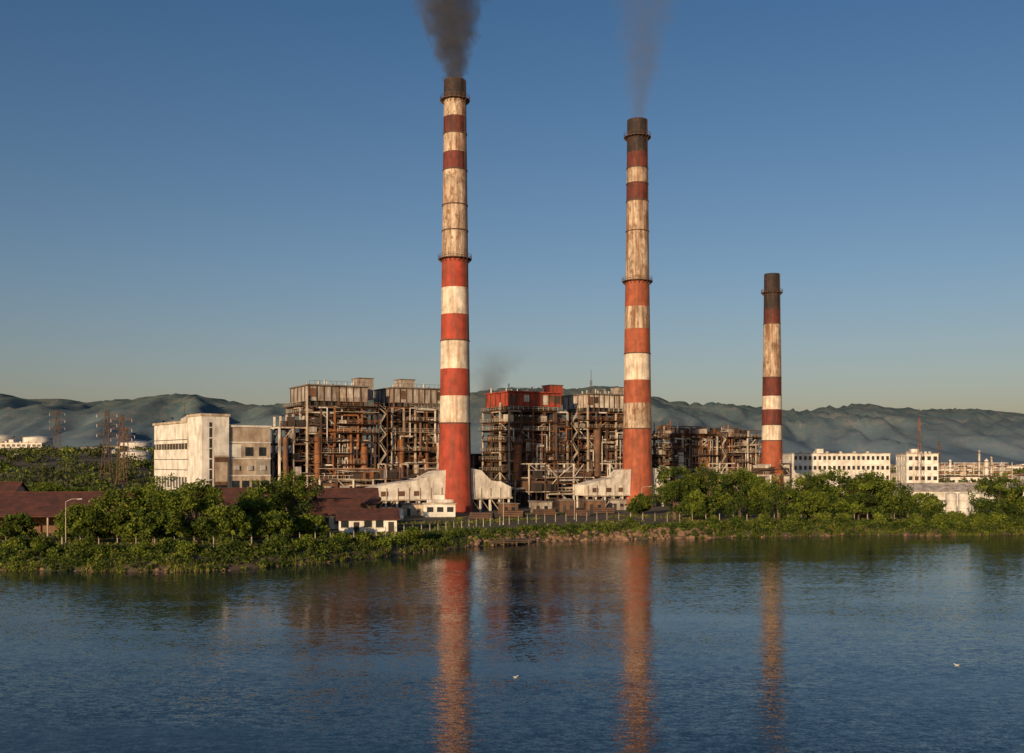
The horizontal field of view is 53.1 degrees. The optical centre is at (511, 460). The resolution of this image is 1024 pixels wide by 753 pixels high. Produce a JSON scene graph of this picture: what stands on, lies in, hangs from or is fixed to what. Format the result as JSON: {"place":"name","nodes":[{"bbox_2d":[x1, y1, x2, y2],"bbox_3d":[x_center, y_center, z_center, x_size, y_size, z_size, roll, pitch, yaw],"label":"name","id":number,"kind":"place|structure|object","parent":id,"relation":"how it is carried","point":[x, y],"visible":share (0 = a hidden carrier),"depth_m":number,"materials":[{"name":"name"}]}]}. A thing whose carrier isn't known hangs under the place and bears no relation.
{"place":"outdoors","nodes":[
{"label":"outdoors","id":0,"kind":"place"},
{"bbox_2d":[153,403,271,506],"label":"control building","id":1,"kind":"structure","parent":0,"point":[217,450],"depth_m":299.73,"materials":[{"name":"concrete"}]},
{"bbox_2d":[0,534,1023,752],"bbox_3d":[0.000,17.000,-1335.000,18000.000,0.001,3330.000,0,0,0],"label":"water","id":2,"kind":"structure","parent":0,"point":[832,644],"depth_m":91.28,"materials":[{"name":"blue liquid"}]},
{"bbox_2d":[0,386,1023,464],"bbox_3d":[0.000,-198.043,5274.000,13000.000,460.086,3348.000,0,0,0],"label":"hills","id":3,"kind":"structure","parent":0,"point":[963,435],"depth_m":4879.71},
{"bbox_2d":[0,453,1023,571],"bbox_3d":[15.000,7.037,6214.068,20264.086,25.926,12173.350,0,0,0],"label":"ground","id":4,"kind":"structure","parent":0,"point":[562,519],"depth_m":237.35,"materials":[{"name":"soil"}]},
{"bbox_2d":[0,482,30,491],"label":"red roof shed","id":5,"kind":"structure","parent":4,"relation":"on","point":[13,486],"depth_m":253.90,"materials":[{"name":"metal"}]},
{"bbox_2d":[2,535,30,549],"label":"shrub","id":6,"kind":"object","parent":4,"relation":"on","point":[13,542],"visible":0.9,"depth_m":168.16,"materials":[{"name":"green plant"}]},
{"bbox_2d":[0,512,38,541],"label":"broadleaf tree","id":7,"kind":"object","parent":4,"relation":"on","point":[11,525],"visible":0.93,"depth_m":184.87,"materials":[{"name":"green plant"}]},
{"bbox_2d":[0,440,48,448],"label":"depot building","id":8,"kind":"structure","parent":4,"relation":"on","point":[11,443],"depth_m":691.59,"materials":[{"name":"white concrete"}]},
{"bbox_2d":[22,436,53,447],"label":"oil tank","id":9,"kind":"object","parent":4,"relation":"on","point":[41,439],"visible":0.49,"depth_m":737.69,"materials":[{"name":"metal"}]},
{"bbox_2d":[30,535,58,551],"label":"shrub","id":10,"kind":"object","parent":4,"relation":"on","point":[39,542],"visible":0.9,"depth_m":165.54,"materials":[{"name":"green plant"}]},
{"bbox_2d":[29,482,65,491],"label":"broadleaf tree","id":11,"kind":"object","parent":4,"relation":"on","point":[45,487],"visible":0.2,"depth_m":273.54,"materials":[{"name":"green plant"}]},
{"bbox_2d":[47,546,64,556],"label":"shrub","id":12,"kind":"object","parent":4,"relation":"on","point":[55,550],"visible":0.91,"depth_m":163.16,"materials":[{"name":"green plant"}]},
{"bbox_2d":[49,410,64,448],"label":"transmission pylon","id":13,"kind":"object","parent":4,"relation":"on","point":[56,413],"visible":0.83,"depth_m":589.89,"materials":[{"name":"metal"}]},
{"bbox_2d":[0,491,136,536],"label":"red roof shed","id":14,"kind":"structure","parent":4,"relation":"on","point":[42,509],"depth_m":208.57,"materials":[{"name":"concrete"}]},
{"bbox_2d":[53,503,115,542],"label":"broadleaf tree","id":15,"kind":"object","parent":4,"relation":"on","point":[77,528],"visible":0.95,"depth_m":181.44,"materials":[{"name":"green plant"}]},
{"bbox_2d":[72,537,96,550],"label":"shrub","id":16,"kind":"object","parent":4,"relation":"on","point":[86,542],"visible":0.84,"depth_m":167.16,"materials":[{"name":"green plant"}]},
{"bbox_2d":[87,543,113,554],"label":"shrub","id":17,"kind":"object","parent":4,"relation":"on","point":[102,547],"visible":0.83,"depth_m":163.39,"materials":[{"name":"green plant"}]},
{"bbox_2d":[97,411,116,482],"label":"transmission pylon","id":18,"kind":"object","parent":4,"relation":"on","point":[108,434],"visible":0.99,"depth_m":449.90,"materials":[{"name":"metal"}]},
{"bbox_2d":[80,488,145,542],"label":"broadleaf tree","id":19,"kind":"object","parent":4,"relation":"on","point":[117,516],"visible":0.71,"depth_m":184.13,"materials":[{"name":"green plant"}]},
{"bbox_2d":[111,415,131,487],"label":"transmission pylon","id":20,"kind":"object","parent":4,"relation":"on","point":[120,429],"visible":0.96,"depth_m":429.91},
{"bbox_2d":[117,427,134,470],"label":"transmission pylon","id":21,"kind":"object","parent":4,"relation":"on","point":[126,428],"visible":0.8,"depth_m":519.90,"materials":[{"name":"metal"}]},
{"bbox_2d":[119,441,151,448],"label":"oil tank","id":22,"kind":"object","parent":4,"relation":"on","point":[142,445],"visible":0.41,"depth_m":731.69,"materials":[{"name":"metal"}]},
{"bbox_2d":[120,450,151,460],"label":"oil tank","id":23,"kind":"object","parent":4,"relation":"on","point":[145,454],"visible":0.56,"depth_m":579.05,"materials":[{"name":"white paint"}]},
{"bbox_2d":[130,541,149,553],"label":"shrub","id":24,"kind":"object","parent":4,"relation":"on","point":[141,547],"visible":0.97,"depth_m":163.16,"materials":[{"name":"green plant"}]},
{"bbox_2d":[119,506,184,544],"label":"broadleaf tree","id":25,"kind":"object","parent":4,"relation":"on","point":[151,520],"visible":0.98,"depth_m":178.64,"materials":[{"name":"green plant"}]},
{"bbox_2d":[124,472,210,539],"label":"broadleaf tree","id":26,"kind":"object","parent":4,"relation":"on","point":[153,499],"visible":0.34,"depth_m":186.42,"materials":[{"name":"green plant"}]},
{"bbox_2d":[158,537,179,551],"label":"shrub","id":27,"kind":"object","parent":4,"relation":"on","point":[169,541],"visible":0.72,"depth_m":167.17,"materials":[{"name":"green plant"}]},
{"bbox_2d":[176,539,198,553],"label":"shrub","id":28,"kind":"object","parent":4,"relation":"on","point":[184,546],"visible":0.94,"depth_m":163.61,"materials":[{"name":"green plant"}]},
{"bbox_2d":[162,478,229,542],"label":"broadleaf tree","id":29,"kind":"object","parent":4,"relation":"on","point":[208,500],"visible":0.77,"depth_m":182.99,"materials":[{"name":"green plant"}]},
{"bbox_2d":[197,504,255,543],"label":"broadleaf tree","id":30,"kind":"object","parent":4,"relation":"on","point":[234,517],"visible":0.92,"depth_m":181.57,"materials":[{"name":"green plant"}]},
{"bbox_2d":[217,537,242,551],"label":"shrub","id":31,"kind":"object","parent":4,"relation":"on","point":[232,543],"visible":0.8,"depth_m":166.34,"materials":[{"name":"green plant"}]},
{"bbox_2d":[191,487,316,525],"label":"red roof shed","id":32,"kind":"structure","parent":4,"relation":"on","point":[230,495],"depth_m":240.81,"materials":[{"name":"metal"}]},
{"bbox_2d":[234,494,276,531],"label":"broadleaf tree","id":33,"kind":"object","parent":4,"relation":"on","point":[250,507],"visible":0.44,"depth_m":200.32,"materials":[{"name":"green plant"}]},
{"bbox_2d":[231,479,285,526],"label":"broadleaf tree","id":34,"kind":"object","parent":4,"relation":"on","point":[257,490],"visible":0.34,"depth_m":217.49,"materials":[{"name":"green plant"}]},
{"bbox_2d":[247,510,298,541],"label":"broadleaf tree","id":35,"kind":"object","parent":4,"relation":"on","point":[276,520],"visible":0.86,"depth_m":187.19,"materials":[{"name":"green plant"}]},
{"bbox_2d":[263,534,289,546],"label":"shrub","id":36,"kind":"object","parent":4,"relation":"on","point":[279,539],"visible":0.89,"depth_m":173.32,"materials":[{"name":"green plant"}]},
{"bbox_2d":[261,469,324,519],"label":"broadleaf tree","id":37,"kind":"object","parent":4,"relation":"on","point":[300,492],"visible":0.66,"depth_m":223.55,"materials":[{"name":"green plant"}]},
{"bbox_2d":[298,534,316,545],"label":"shrub","id":38,"kind":"object","parent":4,"relation":"on","point":[310,539],"visible":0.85,"depth_m":175.47,"materials":[{"name":"green plant"}]},
{"bbox_2d":[293,513,329,537],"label":"broadleaf tree","id":39,"kind":"object","parent":4,"relation":"on","point":[304,523],"visible":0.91,"depth_m":195.59,"materials":[{"name":"green plant"}]},
{"bbox_2d":[290,499,360,528],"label":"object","id":40,"kind":"structure","parent":4,"relation":"on","point":[326,507],"depth_m":227.08,"materials":[{"name":"concrete"}]},
{"bbox_2d":[271,377,398,502],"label":"boiler unit","id":41,"kind":"object","parent":4,"relation":"on","point":[331,450],"visible":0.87,"depth_m":315.37,"materials":[{"name":"paint"}]},
{"bbox_2d":[317,488,379,508],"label":"red roof shed","id":42,"kind":"structure","parent":4,"relation":"on","point":[369,497],"depth_m":261.52,"materials":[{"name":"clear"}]},
{"bbox_2d":[354,531,373,541],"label":"shrub","id":43,"kind":"object","parent":4,"relation":"on","point":[359,535],"visible":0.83,"depth_m":185.97,"materials":[{"name":"green plant"}]},
{"bbox_2d":[335,508,399,532],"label":"white wall house","id":44,"kind":"structure","parent":4,"relation":"on","point":[367,520],"depth_m":214.50,"materials":[{"name":"paint"}]},
{"bbox_2d":[401,526,421,538],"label":"shrub","id":45,"kind":"object","parent":4,"relation":"on","point":[413,532],"visible":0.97,"depth_m":192.52,"materials":[{"name":"green plant"}]},
{"bbox_2d":[401,502,422,515],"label":"equipment shed","id":46,"kind":"structure","parent":4,"relation":"on","point":[413,509],"depth_m":279.46,"materials":[{"name":"concrete"}]},
{"bbox_2d":[366,379,478,507],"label":"boiler unit","id":47,"kind":"object","parent":4,"relation":"on","point":[413,428],"visible":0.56,"depth_m":333.38,"materials":[{"name":"paint"}]},
{"bbox_2d":[365,468,512,511],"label":"flue duct","id":48,"kind":"object","parent":4,"relation":"on","point":[427,485],"visible":0.57,"depth_m":294.50,"materials":[{"name":"metal"}]},
{"bbox_2d":[422,495,456,516],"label":"white office","id":49,"kind":"structure","parent":4,"relation":"on","point":[438,506],"depth_m":273.45,"materials":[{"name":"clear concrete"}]},
{"bbox_2d":[438,77,472,512],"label":"smokestack","id":50,"kind":"object","parent":4,"relation":"on","point":[454,438],"visible":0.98,"depth_m":296.63,"materials":[{"name":"red paint"}]},
{"bbox_2d":[1,512,921,546],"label":"perimeter fence","id":51,"kind":"object","parent":4,"relation":"on","point":[135,542],"visible":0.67,"depth_m":231.93,"materials":[{"name":"concrete"}]},
{"bbox_2d":[271,453,652,501],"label":"turbine hall","id":52,"kind":"structure","parent":4,"relation":"on","point":[476,463],"depth_m":370.98,"materials":[{"name":"brown concrete"}]},
{"bbox_2d":[469,512,494,518],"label":"pipe stack","id":53,"kind":"object","parent":4,"relation":"on","point":[480,515],"visible":0.98,"depth_m":262.21,"materials":[{"name":"metal"}]},
{"bbox_2d":[312,479,678,507],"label":"pipe rack","id":54,"kind":"object","parent":4,"relation":"on","point":[514,489],"visible":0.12,"depth_m":332.42,"materials":[{"name":"metal"}]},
{"bbox_2d":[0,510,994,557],"bbox_3d":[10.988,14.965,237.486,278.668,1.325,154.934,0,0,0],"label":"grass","id":55,"kind":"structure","parent":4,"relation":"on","point":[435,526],"depth_m":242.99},
{"bbox_2d":[497,502,519,513],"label":"equipment shed","id":56,"kind":"structure","parent":4,"relation":"on","point":[510,506],"depth_m":288.82,"materials":[{"name":"brown"}]},
{"bbox_2d":[0,526,1017,572],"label":"shore rocks","id":57,"kind":"object","parent":4,"relation":"on","point":[618,535],"visible":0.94,"depth_m":219.39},
{"bbox_2d":[488,538,531,544],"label":"jetty","id":58,"kind":"object","parent":4,"relation":"on","point":[528,541],"visible":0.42,"depth_m":207.49,"materials":[{"name":"brown wood"}]},
{"bbox_2d":[0,512,1023,572],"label":"bank vegetation","id":59,"kind":"object","parent":4,"relation":"on","point":[1009,522],"visible":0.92,"depth_m":196.29,"materials":[{"name":"green plant"}]},
{"bbox_2d":[0,443,1023,494],"bbox_3d":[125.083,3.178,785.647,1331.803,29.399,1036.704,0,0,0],"label":"distant trees","id":60,"kind":"object","parent":4,"relation":"on","point":[82,477],"visible":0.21,"depth_m":494.26,"materials":[{"name":"green plant"}]},
{"bbox_2d":[0,528,1023,571],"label":"reeds","id":61,"kind":"object","parent":4,"relation":"on","point":[404,549],"visible":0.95,"depth_m":173.24,"materials":[{"name":"green plant"}]},
{"bbox_2d":[2,446,1023,482],"bbox_3d":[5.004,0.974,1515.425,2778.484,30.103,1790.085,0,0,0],"label":"distant town buildings","id":62,"kind":"structure","parent":4,"relation":"on","point":[968,477],"depth_m":715.96,"materials":[{"name":"white paint"}]},
{"bbox_2d":[501,510,525,516],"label":"pipe stack","id":63,"kind":"object","parent":4,"relation":"on","point":[513,513],"visible":0.88,"depth_m":272.17,"materials":[{"name":"metal"}]},
{"bbox_2d":[478,383,594,507],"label":"boiler unit","id":64,"kind":"object","parent":4,"relation":"on","point":[519,447],"visible":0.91,"depth_m":347.56,"materials":[{"name":"paint"}]},
{"bbox_2d":[528,500,553,512],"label":"equipment shed","id":65,"kind":"structure","parent":4,"relation":"on","point":[535,504],"depth_m":297.04,"materials":[{"name":"white"}]},
{"bbox_2d":[532,509,555,515],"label":"pipe stack","id":66,"kind":"object","parent":4,"relation":"on","point":[536,512],"visible":0.85,"depth_m":280.11,"materials":[{"name":"metal"}]},
{"bbox_2d":[557,499,577,511],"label":"equipment shed","id":67,"kind":"structure","parent":4,"relation":"on","point":[564,505],"depth_m":300.32,"materials":[{"name":"brown metal"}]},
{"bbox_2d":[566,510,589,515],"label":"pipe stack","id":68,"kind":"object","parent":4,"relation":"on","point":[571,512],"visible":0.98,"depth_m":276.12,"materials":[{"name":"metal"}]},
{"bbox_2d":[583,499,606,510],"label":"equipment shed","id":69,"kind":"structure","parent":4,"relation":"on","point":[589,504],"depth_m":305.35,"materials":[{"name":"brown"}]},
{"bbox_2d":[593,507,614,513],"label":"pipe stack","id":70,"kind":"object","parent":4,"relation":"on","point":[603,510],"visible":1,"depth_m":290.06,"materials":[{"name":"metal"}]},
{"bbox_2d":[559,387,660,503],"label":"boiler unit","id":71,"kind":"object","parent":4,"relation":"on","point":[600,449],"visible":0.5,"depth_m":364.12,"materials":[{"name":"paint"}]},
{"bbox_2d":[608,498,627,509],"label":"equipment shed","id":72,"kind":"structure","parent":4,"relation":"on","point":[617,504],"depth_m":312.13,"materials":[{"name":"white"}]},
{"bbox_2d":[575,468,663,507],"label":"flue duct","id":73,"kind":"object","parent":4,"relation":"on","point":[614,483],"visible":0.45,"depth_m":327.90,"materials":[{"name":"metal"}]},
{"bbox_2d":[622,117,654,506],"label":"smokestack","id":74,"kind":"object","parent":4,"relation":"on","point":[637,443],"visible":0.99,"depth_m":331.59,"materials":[{"name":"red paint"}]},
{"bbox_2d":[624,493,653,514],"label":"broadleaf tree","id":75,"kind":"object","parent":4,"relation":"on","point":[639,503],"visible":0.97,"depth_m":282.41,"materials":[{"name":"green plant"}]},
{"bbox_2d":[646,465,702,519],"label":"broadleaf tree","id":76,"kind":"object","parent":4,"relation":"on","point":[668,493],"visible":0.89,"depth_m":260.58,"materials":[{"name":"green plant"}]},
{"bbox_2d":[652,421,740,497],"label":"boiler unit","id":77,"kind":"object","parent":4,"relation":"on","point":[689,454],"visible":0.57,"depth_m":392.87,"materials":[{"name":"metal"}]},
{"bbox_2d":[680,489,718,519],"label":"broadleaf tree","id":78,"kind":"object","parent":4,"relation":"on","point":[698,503],"visible":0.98,"depth_m":255.62,"materials":[{"name":"green plant"}]},
{"bbox_2d":[688,462,734,516],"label":"broadleaf tree","id":79,"kind":"object","parent":4,"relation":"on","point":[713,482],"visible":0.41,"depth_m":265.84,"materials":[{"name":"green plant"}]},
{"bbox_2d":[707,467,766,517],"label":"broadleaf tree","id":80,"kind":"object","parent":4,"relation":"on","point":[742,475],"visible":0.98,"depth_m":257.98,"materials":[{"name":"green plant"}]},
{"bbox_2d":[693,425,790,499],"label":"boiler unit","id":81,"kind":"object","parent":4,"relation":"on","point":[743,453],"visible":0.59,"depth_m":406.05,"materials":[{"name":"orange metal"}]},
{"bbox_2d":[727,473,768,517],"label":"broadleaf tree","id":82,"kind":"object","parent":4,"relation":"on","point":[747,512],"visible":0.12,"depth_m":269.70,"materials":[{"name":"green plant"}]},
{"bbox_2d":[761,273,783,489],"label":"smokestack","id":83,"kind":"object","parent":4,"relation":"on","point":[772,432],"visible":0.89,"depth_m":397.08,"materials":[{"name":"red paint"}]},
{"bbox_2d":[745,474,810,519],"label":"broadleaf tree","id":84,"kind":"object","parent":4,"relation":"on","point":[774,492],"visible":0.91,"depth_m":252.31,"materials":[{"name":"green plant"}]},
{"bbox_2d":[753,464,804,493],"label":"flue duct","id":85,"kind":"object","parent":4,"relation":"on","point":[793,475],"visible":0.15,"depth_m":399.62,"materials":[{"name":"metal"}]},
{"bbox_2d":[776,490,821,519],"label":"broadleaf tree","id":86,"kind":"object","parent":4,"relation":"on","point":[806,500],"visible":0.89,"depth_m":251.06,"materials":[{"name":"green plant"}]},
{"bbox_2d":[784,471,832,518],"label":"broadleaf tree","id":87,"kind":"object","parent":4,"relation":"on","point":[810,483],"visible":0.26,"depth_m":258.92,"materials":[{"name":"green plant"}]},
{"bbox_2d":[812,511,831,520],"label":"shrub","id":88,"kind":"object","parent":4,"relation":"on","point":[823,517],"visible":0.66,"depth_m":244.04,"materials":[{"name":"green plant"}]},
{"bbox_2d":[805,484,851,518],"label":"broadleaf tree","id":89,"kind":"object","parent":4,"relation":"on","point":[832,498],"visible":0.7,"depth_m":253.18,"materials":[{"name":"green plant"}]},
{"bbox_2d":[817,467,853,514],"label":"broadleaf tree","id":90,"kind":"object","parent":4,"relation":"on","point":[831,475],"visible":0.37,"depth_m":262.64,"materials":[{"name":"green plant"}]},
{"bbox_2d":[782,449,890,488],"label":"office building","id":91,"kind":"structure","parent":4,"relation":"on","point":[816,460],"depth_m":475.94,"materials":[{"name":"white paint"}]},
{"bbox_2d":[840,492,880,519],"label":"broadleaf tree","id":92,"kind":"object","parent":4,"relation":"on","point":[858,501],"visible":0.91,"depth_m":251.96,"materials":[{"name":"green plant"}]},
{"bbox_2d":[840,469,899,518],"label":"broadleaf tree","id":93,"kind":"object","parent":4,"relation":"on","point":[863,486],"visible":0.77,"depth_m":257.23,"materials":[{"name":"green plant"}]},
{"bbox_2d":[872,512,891,522],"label":"shrub","id":94,"kind":"object","parent":4,"relation":"on","point":[881,518],"visible":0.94,"depth_m":242.92,"materials":[{"name":"green plant"}]},
{"bbox_2d":[871,480,913,518],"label":"broadleaf tree","id":95,"kind":"object","parent":4,"relation":"on","point":[903,494],"visible":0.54,"depth_m":259.55,"materials":[{"name":"green plant"}]},
{"bbox_2d":[906,513,923,522],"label":"shrub","id":96,"kind":"object","parent":4,"relation":"on","point":[913,516],"visible":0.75,"depth_m":241.19,"materials":[{"name":"green plant"}]},
{"bbox_2d":[896,449,938,482],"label":"office building","id":97,"kind":"structure","parent":4,"relation":"on","point":[907,464],"depth_m":461.79,"materials":[{"name":"white paint"}]},
{"bbox_2d":[916,418,921,482],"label":"radio mast","id":98,"kind":"object","parent":4,"relation":"on","point":[918,447],"visible":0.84,"depth_m":429.68,"materials":[{"name":"red metal"}]},
{"bbox_2d":[903,492,946,518],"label":"broadleaf tree","id":99,"kind":"object","parent":4,"relation":"on","point":[927,505],"visible":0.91,"depth_m":255.48,"materials":[{"name":"green plant"}]},
{"bbox_2d":[945,492,956,513],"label":"water tank","id":100,"kind":"object","parent":4,"relation":"on","point":[951,499],"visible":0.88,"depth_m":279.89,"materials":[{"name":"metal"}]},
{"bbox_2d":[890,483,1023,511],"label":"warehouse","id":101,"kind":"structure","parent":4,"relation":"on","point":[939,490],"depth_m":302.58,"materials":[{"name":"white concrete"}]},
{"bbox_2d":[947,510,967,520],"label":"shrub","id":102,"kind":"object","parent":4,"relation":"on","point":[956,515],"visible":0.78,"depth_m":243.72,"materials":[{"name":"green plant"}]},
{"bbox_2d":[958,492,969,515],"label":"water tank","id":103,"kind":"object","parent":4,"relation":"on","point":[963,503],"visible":0.77,"depth_m":279.76,"materials":[{"name":"metal"}]},
{"bbox_2d":[938,450,1013,479],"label":"columns and pipe rack","id":104,"kind":"structure","parent":4,"relation":"on","point":[986,467],"depth_m":641.42,"materials":[{"name":"metal"}]},
{"bbox_2d":[969,512,990,523],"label":"shrub","id":105,"kind":"object","parent":4,"relation":"on","point":[974,516],"visible":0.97,"depth_m":241.17,"materials":[{"name":"green plant"}]},
{"bbox_2d":[966,472,1023,516],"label":"broadleaf tree","id":106,"kind":"object","parent":4,"relation":"on","point":[1003,505],"visible":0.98,"depth_m":249.77,"materials":[{"name":"green plant"}]},
{"bbox_2d":[0,0,1023,413],"label":"sky","id":107,"kind":"structure","parent":0,"point":[241,201],"materials":[{"name":"blue"}]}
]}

